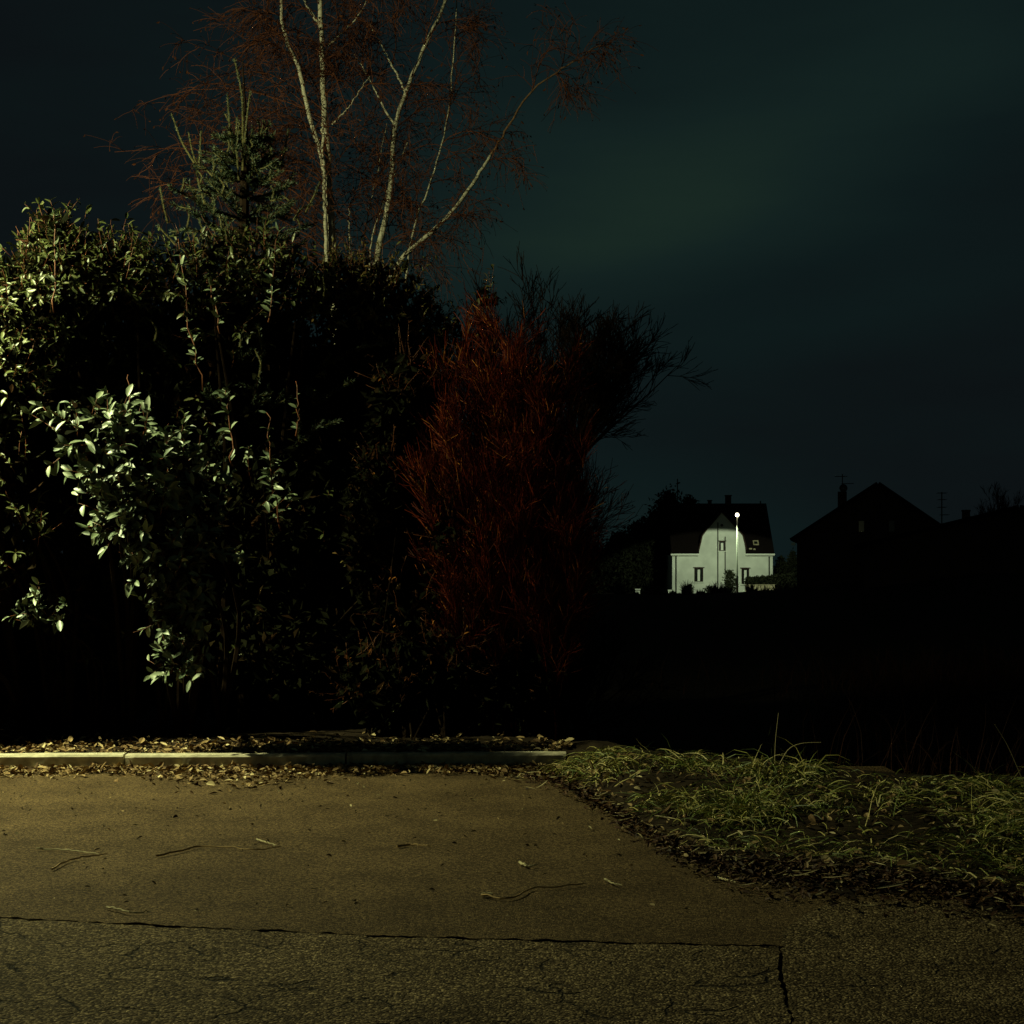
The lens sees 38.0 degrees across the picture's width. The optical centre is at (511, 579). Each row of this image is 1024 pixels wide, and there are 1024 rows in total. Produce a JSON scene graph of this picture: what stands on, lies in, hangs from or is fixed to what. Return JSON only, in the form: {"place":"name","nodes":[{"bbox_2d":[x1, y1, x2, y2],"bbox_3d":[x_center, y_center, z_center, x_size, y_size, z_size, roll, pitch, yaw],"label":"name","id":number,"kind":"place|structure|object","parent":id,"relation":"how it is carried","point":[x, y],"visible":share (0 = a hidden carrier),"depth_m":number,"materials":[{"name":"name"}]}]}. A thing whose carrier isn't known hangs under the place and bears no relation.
{"place":"outdoors","nodes":[
{"label":"outdoors","id":0,"kind":"place"},
{"bbox_2d":[0,918,790,1023],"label":"road","id":1,"kind":"structure","parent":0,"point":[59,972],"depth_m":5.94,"materials":[{"name":"grey asphalt"}]},
{"bbox_2d":[0,573,1023,1023],"bbox_3d":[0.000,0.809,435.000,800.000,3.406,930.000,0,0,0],"label":"ground","id":2,"kind":"structure","parent":0,"point":[840,621],"depth_m":26.75,"materials":[{"name":"soil"}]},
{"bbox_2d":[0,753,126,766],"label":"kerb","id":3,"kind":"structure","parent":2,"relation":"on","point":[46,759],"depth_m":12.53,"materials":[{"name":"concrete"}]},
{"bbox_2d":[0,197,256,736],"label":"laurel shrub","id":4,"kind":"object","parent":2,"relation":"on","point":[72,616],"visible":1,"depth_m":14.18,"materials":[{"name":"green plant"}]},
{"bbox_2d":[45,207,384,730],"bbox_3d":[-2.920,-1.014,14.671,2.668,5.223,2.987,0,0,26],"label":"laurel shrub","id":5,"kind":"object","parent":2,"relation":"on","point":[277,584],"visible":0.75,"depth_m":14.74,"materials":[{"name":"green plant"}]},
{"bbox_2d":[125,752,346,768],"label":"kerb","id":6,"kind":"structure","parent":2,"relation":"on","point":[274,759],"depth_m":12.58,"materials":[{"name":"concrete"}]},
{"bbox_2d":[133,58,389,727],"bbox_3d":[-2.823,-1.916,15.371,3.196,6.933,2.487,0,0,0],"label":"spruce tree","id":7,"kind":"object","parent":2,"relation":"on","point":[259,140],"visible":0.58,"depth_m":15.16,"materials":[{"name":"green plant"}]},
{"bbox_2d":[83,0,461,343],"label":"birch tree","id":8,"kind":"object","parent":2,"relation":"on","point":[326,195],"visible":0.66,"depth_m":18.42,"materials":[{"name":"brown plant"}]},
{"bbox_2d":[0,727,573,752],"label":"dead leaves","id":9,"kind":"object","parent":2,"relation":"on","point":[202,746],"visible":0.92,"depth_m":13.15,"materials":[{"name":"brown plant"}]},
{"bbox_2d":[0,757,574,793],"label":"dead leaves","id":10,"kind":"object","parent":2,"relation":"on","point":[148,769],"visible":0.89,"depth_m":12.26,"materials":[{"name":"brown plant"}]},
{"bbox_2d":[278,234,506,723],"bbox_3d":[-1.357,-0.969,15.395,2.620,5.233,2.120,0,0,0],"label":"privet shrub","id":11,"kind":"object","parent":2,"relation":"on","point":[359,312],"visible":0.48,"depth_m":15.21,"materials":[{"name":"green plant"}]},
{"bbox_2d":[308,320,588,739],"bbox_3d":[-0.583,-0.430,14.329,2.662,4.167,1.396,0,0,0],"label":"bramble shrub","id":12,"kind":"object","parent":2,"relation":"on","point":[400,679],"visible":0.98,"depth_m":14.17,"materials":[{"name":"green plant"}]},
{"bbox_2d":[347,751,565,767],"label":"kerb","id":13,"kind":"structure","parent":2,"relation":"on","point":[468,757],"depth_m":12.63,"materials":[{"name":"concrete"}]},
{"bbox_2d":[270,0,656,306],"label":"birch tree","id":14,"kind":"object","parent":2,"relation":"on","point":[387,210],"visible":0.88,"depth_m":18.75,"materials":[{"name":"brown plant"}]},
{"bbox_2d":[0,766,1023,945],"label":"parking bay","id":15,"kind":"object","parent":2,"relation":"on","point":[400,898],"visible":0.69,"depth_m":8.34,"materials":[{"name":"grey asphalt"}]},
{"bbox_2d":[36,847,98,854],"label":"twig","id":16,"kind":"object","parent":15,"relation":"on","point":[64,849],"visible":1,"depth_m":8.72,"materials":[{"name":"brown wood"}]},
{"bbox_2d":[51,853,106,869],"bbox_3d":[-2.465,1.583,8.377,0.088,0.018,0.484,0,0,22],"label":"twig","id":17,"kind":"object","parent":15,"relation":"on","point":[56,866],"visible":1,"depth_m":8.41,"materials":[{"name":"brown wood"}]},
{"bbox_2d":[106,906,148,913],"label":"twig","id":18,"kind":"object","parent":15,"relation":"on","point":[113,907],"visible":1,"depth_m":7.12,"materials":[{"name":"brown wood"}]},
{"bbox_2d":[156,846,280,856],"bbox_3d":[-1.733,1.583,8.752,0.732,0.018,0.240,0,0,-19],"label":"twig","id":19,"kind":"object","parent":15,"relation":"on","point":[209,846],"visible":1,"depth_m":8.74,"materials":[{"name":"wood"}]},
{"bbox_2d":[256,838,275,845],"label":"twig","id":20,"kind":"object","parent":15,"relation":"on","point":[257,839],"visible":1,"depth_m":8.97,"materials":[{"name":"brown wood"}]},
{"bbox_2d":[396,843,431,846],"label":"twig","id":21,"kind":"object","parent":15,"relation":"on","point":[403,845],"visible":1,"depth_m":8.86,"materials":[{"name":"brown wood"}]},
{"bbox_2d":[0,769,959,919],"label":"debris","id":22,"kind":"object","parent":15,"relation":"on","point":[558,817],"visible":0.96,"depth_m":9.30,"materials":[{"name":"brown plant"}]},
{"bbox_2d":[518,861,536,866],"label":"leaf","id":23,"kind":"object","parent":15,"relation":"on","point":[522,863],"visible":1,"depth_m":8.24,"materials":[{"name":"beige plant"}]},
{"bbox_2d":[481,883,584,898],"bbox_3d":[0.136,1.585,7.571,0.608,0.024,0.152,0,0,-31],"label":"twig","id":24,"kind":"object","parent":15,"relation":"on","point":[484,894],"visible":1,"depth_m":7.47,"materials":[{"name":"wood"}]},
{"bbox_2d":[604,878,621,885],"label":"twig","id":25,"kind":"object","parent":15,"relation":"on","point":[607,880],"visible":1,"depth_m":7.77,"materials":[{"name":"brown wood"}]},
{"bbox_2d":[714,875,735,882],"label":"twig","id":26,"kind":"object","parent":15,"relation":"on","point":[722,878],"visible":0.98,"depth_m":7.85,"materials":[{"name":"beige wood"}]},
{"bbox_2d":[384,281,642,740],"bbox_3d":[0.007,-0.688,14.681,2.529,4.478,2.328,0,0,0],"label":"dogwood shrub","id":27,"kind":"object","parent":2,"relation":"on","point":[528,549],"visible":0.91,"depth_m":14.16,"materials":[{"name":"red plant"}]},
{"bbox_2d":[441,241,609,501],"bbox_3d":[-0.426,-1.108,17.534,3.078,5.425,2.771,0,0,0],"label":"hazel shrub","id":28,"kind":"object","parent":2,"relation":"on","point":[534,312],"visible":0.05,"depth_m":17.15,"materials":[{"name":"red plant"}]},
{"bbox_2d":[584,544,621,592],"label":"broadleaf tree","id":29,"kind":"object","parent":2,"relation":"on","point":[608,567],"visible":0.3,"depth_m":150.25,"materials":[{"name":"black plant"}]},
{"bbox_2d":[492,294,717,716],"bbox_3d":[1.131,-1.037,20.374,2.661,5.881,2.576,0,0,45],"label":"bare tree","id":30,"kind":"object","parent":2,"relation":"on","point":[605,396],"visible":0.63,"depth_m":20.14,"materials":[{"name":"black plant"}]},
{"bbox_2d":[600,530,657,592],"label":"broadleaf tree","id":31,"kind":"object","parent":2,"relation":"on","point":[625,552],"visible":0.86,"depth_m":150.70,"materials":[{"name":"green plant"}]},
{"bbox_2d":[618,519,663,592],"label":"pine tree","id":32,"kind":"object","parent":2,"relation":"on","point":[639,530],"visible":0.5,"depth_m":152.98,"materials":[{"name":"plant"}]},
{"bbox_2d":[644,482,689,588],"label":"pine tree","id":33,"kind":"object","parent":2,"relation":"on","point":[667,497],"visible":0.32,"depth_m":155.25,"materials":[{"name":"plant"}]},
{"bbox_2d":[681,492,698,502],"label":"pine tree","id":34,"kind":"object","parent":2,"relation":"on","point":[692,500],"visible":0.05,"depth_m":156.51,"materials":[{"name":"black plant"}]},
{"bbox_2d":[612,579,796,594],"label":"hedge","id":35,"kind":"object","parent":2,"relation":"on","point":[648,590],"depth_m":114.09,"materials":[{"name":"green plant"}]},
{"bbox_2d":[703,585,711,592],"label":"bush","id":36,"kind":"object","parent":2,"relation":"on","point":[706,589],"visible":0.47,"depth_m":145.39,"materials":[{"name":"green plant"}]},
{"bbox_2d":[663,495,774,593],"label":"white house","id":37,"kind":"structure","parent":2,"relation":"on","point":[700,546],"depth_m":148.00,"materials":[{"name":"paint"}]},
{"bbox_2d":[693,567,704,582],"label":"window","id":38,"kind":"structure","parent":37,"relation":"in","point":[698,571],"depth_m":147.94,"materials":[{"name":"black glass"}]},
{"bbox_2d":[718,541,725,551],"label":"window","id":39,"kind":"structure","parent":37,"relation":"in","point":[721,543],"depth_m":147.94,"materials":[{"name":"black glass"}]},
{"bbox_2d":[740,568,748,584],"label":"window","id":40,"kind":"structure","parent":37,"relation":"in","point":[744,571],"depth_m":147.97,"materials":[{"name":"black glass"}]},
{"bbox_2d":[721,569,739,591],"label":"bush","id":41,"kind":"object","parent":2,"relation":"on","point":[728,577],"visible":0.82,"depth_m":140.81,"materials":[{"name":"green plant"}]},
{"bbox_2d":[735,512,738,591],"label":"street lamp","id":42,"kind":"object","parent":2,"relation":"on","point":[737,515],"visible":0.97,"depth_m":133.94,"materials":[{"name":"metal"}]},
{"bbox_2d":[745,584,774,591],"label":"garden wall","id":43,"kind":"structure","parent":2,"relation":"on","point":[762,586],"depth_m":143.50,"materials":[{"name":"stone"}]},
{"bbox_2d":[513,774,1023,914],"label":"dirt","id":44,"kind":"structure","parent":2,"relation":"on","point":[888,865],"depth_m":8.00,"materials":[{"name":"soil"}]},
{"bbox_2d":[515,767,1023,935],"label":"straw","id":45,"kind":"object","parent":44,"relation":"on","point":[744,858],"visible":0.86,"depth_m":8.14,"materials":[{"name":"brown plant"}]},
{"bbox_2d":[533,751,1023,887],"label":"fallen leaves","id":46,"kind":"object","parent":44,"relation":"on","point":[811,818],"visible":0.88,"depth_m":9.42,"materials":[{"name":"brown plant"}]},
{"bbox_2d":[744,572,795,586],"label":"clipped hedge","id":47,"kind":"object","parent":2,"relation":"on","point":[781,579],"visible":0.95,"depth_m":144.12,"materials":[{"name":"green plant"}]},
{"bbox_2d":[520,763,1023,930],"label":"rotting leaves","id":48,"kind":"object","parent":2,"relation":"on","point":[969,889],"visible":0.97,"depth_m":7.94,"materials":[{"name":"brown plant"}]},
{"bbox_2d":[529,731,1023,894],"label":"grass","id":49,"kind":"structure","parent":2,"relation":"on","point":[760,807],"depth_m":9.58,"materials":[{"name":"green plant"}]},
{"bbox_2d":[774,713,778,762],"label":"grass stalk","id":50,"kind":"object","parent":49,"relation":"on","point":[775,739],"depth_m":10.60,"materials":[{"name":"plant"}]},
{"bbox_2d":[779,742,820,763],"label":"grass stalk","id":51,"kind":"object","parent":49,"relation":"on","point":[795,745],"depth_m":10.39,"materials":[{"name":"plant"}]},
{"bbox_2d":[994,724,1023,782],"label":"grass stalk","id":52,"kind":"object","parent":49,"relation":"on","point":[1012,755],"depth_m":9.20,"materials":[{"name":"plant"}]},
{"bbox_2d":[773,555,786,589],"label":"broadleaf tree","id":53,"kind":"object","parent":2,"relation":"on","point":[779,568],"visible":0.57,"depth_m":149.72,"materials":[{"name":"plant"}]},
{"bbox_2d":[783,547,796,587],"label":"broadleaf tree","id":54,"kind":"object","parent":2,"relation":"on","point":[791,565],"visible":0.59,"depth_m":148.80,"materials":[{"name":"green plant"}]},
{"bbox_2d":[790,482,940,587],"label":"gabled house","id":55,"kind":"structure","parent":2,"relation":"on","point":[828,552],"depth_m":100.43,"materials":[{"name":"tile"}]},
{"bbox_2d":[835,474,853,494],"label":"roof antenna","id":56,"kind":"object","parent":55,"relation":"on","point":[843,487],"visible":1,"depth_m":103.23,"materials":[{"name":"metal"}]},
{"bbox_2d":[858,520,864,532],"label":"window","id":57,"kind":"structure","parent":55,"relation":"in","point":[861,523],"depth_m":100.25,"materials":[{"name":"black glass"}]},
{"bbox_2d":[888,519,895,532],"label":"window","id":58,"kind":"structure","parent":55,"relation":"in","point":[891,522],"depth_m":99.76,"materials":[{"name":"black glass"}]},
{"bbox_2d":[853,505,1023,588],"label":"house","id":59,"kind":"structure","parent":2,"relation":"on","point":[987,542],"depth_m":87.22,"materials":[{"name":"tile"}]},
{"bbox_2d":[937,492,949,523],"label":"roof antenna","id":60,"kind":"object","parent":59,"relation":"on","point":[941,499],"visible":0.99,"depth_m":87.98,"materials":[{"name":"metal"}]},
{"bbox_2d":[975,496,1009,514],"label":"bare tree","id":61,"kind":"object","parent":2,"relation":"on","point":[980,508],"visible":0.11,"depth_m":99.97,"materials":[{"name":"black plant"}]},
{"bbox_2d":[980,481,1023,510],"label":"bare tree","id":62,"kind":"object","parent":2,"relation":"on","point":[1001,502],"visible":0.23,"depth_m":99.87,"materials":[{"name":"black plant"}]},
{"bbox_2d":[0,0,1023,570],"label":"sky","id":63,"kind":"structure","parent":0,"point":[826,197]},
{"bbox_2d":[614,636,1023,775],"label":"tall grass","id":64,"kind":"structure","parent":0,"point":[980,683],"depth_m":20.99,"materials":[{"name":"plant"}]},
{"bbox_2d":[780,901,1023,1023],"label":"driveway","id":65,"kind":"structure","parent":0,"point":[904,965],"depth_m":6.15,"materials":[{"name":"grey asphalt"}]}
]}

